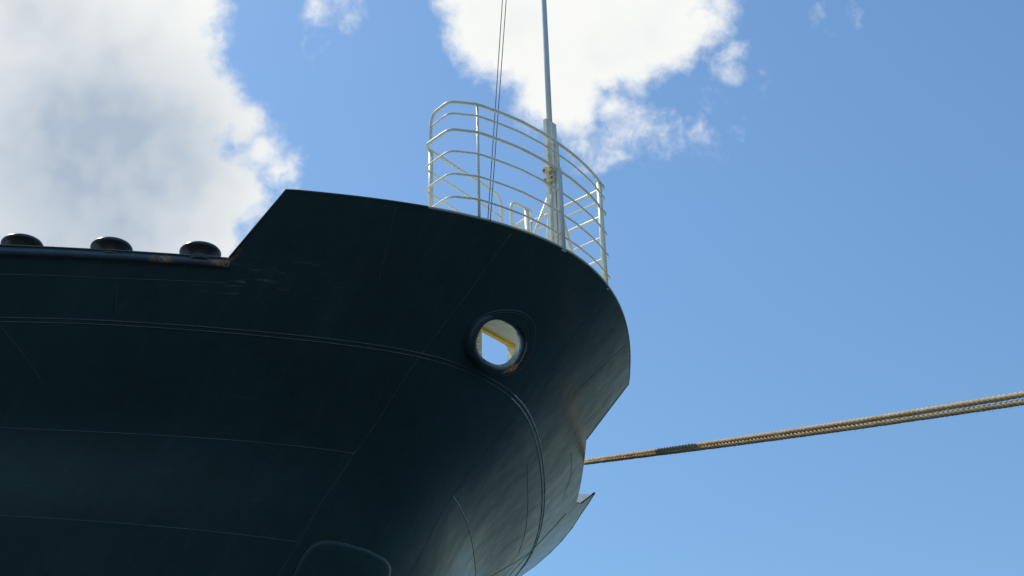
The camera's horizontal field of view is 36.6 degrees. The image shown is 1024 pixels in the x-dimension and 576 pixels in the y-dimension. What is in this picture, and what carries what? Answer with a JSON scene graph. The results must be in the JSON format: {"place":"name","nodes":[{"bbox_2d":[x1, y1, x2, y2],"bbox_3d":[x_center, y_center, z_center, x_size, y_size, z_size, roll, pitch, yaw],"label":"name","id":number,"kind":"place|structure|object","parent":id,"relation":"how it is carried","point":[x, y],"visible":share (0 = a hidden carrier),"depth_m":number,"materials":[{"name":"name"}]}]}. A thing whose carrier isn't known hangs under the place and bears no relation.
{"place":"outdoors","nodes":[
{"label":"outdoors","id":0,"kind":"place"},
{"bbox_2d":[0,0,1023,575],"label":"sky","id":1,"kind":"structure","parent":0,"point":[814,209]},
{"label":"water","id":2,"kind":"structure","parent":0,"visible":0},
{"bbox_2d":[0,189,630,575],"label":"ship","id":3,"kind":"object","parent":2,"relation":"on","point":[296,382],"visible":1,"depth_m":17.84,"materials":[{"name":"paint"}]},
{"bbox_2d":[0,233,43,245],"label":"roller fairlead","id":4,"kind":"object","parent":3,"relation":"on","point":[18,239],"visible":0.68,"depth_m":16.96,"materials":[{"name":"paint"}]},
{"bbox_2d":[90,236,132,252],"bbox_3d":[-4.454,-0.409,17.195,0.464,0.216,0.464,-24,-37,33],"label":"roller fairlead","id":5,"kind":"object","parent":3,"relation":"on","point":[113,243],"visible":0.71,"depth_m":17.07,"materials":[{"name":"paint"}]},
{"bbox_2d":[179,241,220,259],"bbox_3d":[-3.491,-0.365,17.319,0.464,0.216,0.464,-24,-37,33],"label":"roller fairlead","id":6,"kind":"object","parent":3,"relation":"on","point":[199,249],"visible":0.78,"depth_m":17.19,"materials":[{"name":"paint"}]},
{"bbox_2d":[477,320,516,360],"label":"lookout platform","id":7,"kind":"structure","parent":3,"relation":"on","point":[503,332],"depth_m":19.84,"materials":[{"name":"paint"}]},
{"bbox_2d":[425,100,609,289],"bbox_3d":[0.123,-0.939,18.983,1.273,1.690,2.854,-17,-34,24],"label":"guard railing","id":8,"kind":"object","parent":7,"relation":"on","point":[599,186],"visible":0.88,"depth_m":18.62,"materials":[{"name":"white metal"}]},
{"bbox_2d":[509,202,532,231],"bbox_3d":[0.134,-0.434,19.458,0.300,1.261,0.582,-2,-31,0],"label":"gate hoop","id":9,"kind":"object","parent":7,"relation":"on","point":[528,212],"visible":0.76,"depth_m":19.56,"materials":[{"name":"beige paint"}]},
{"bbox_2d":[533,0,573,252],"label":"flagstaff","id":10,"kind":"object","parent":7,"relation":"on","point":[549,126],"visible":0.76,"depth_m":19.08,"materials":[{"name":"paint"}]},
{"bbox_2d":[487,0,502,224],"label":"halyard","id":11,"kind":"object","parent":10,"relation":"hanging from","point":[494,113],"visible":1,"depth_m":18.66,"materials":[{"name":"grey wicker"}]},
{"bbox_2d":[490,0,506,223],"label":"halyard","id":12,"kind":"object","parent":10,"relation":"hanging from","point":[497,115],"visible":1,"depth_m":18.72,"materials":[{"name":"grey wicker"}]},
{"bbox_2d":[584,399,1023,464],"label":"mooring rope","id":13,"kind":"object","parent":3,"relation":"attached to","point":[968,410],"visible":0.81,"depth_m":17.46,"materials":[{"name":"beige fabric"}]},
{"bbox_2d":[584,391,1023,460],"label":"mooring rope","id":14,"kind":"object","parent":3,"relation":"attached to","point":[970,403],"visible":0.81,"depth_m":17.25,"materials":[{"name":"beige fabric"}]}
]}

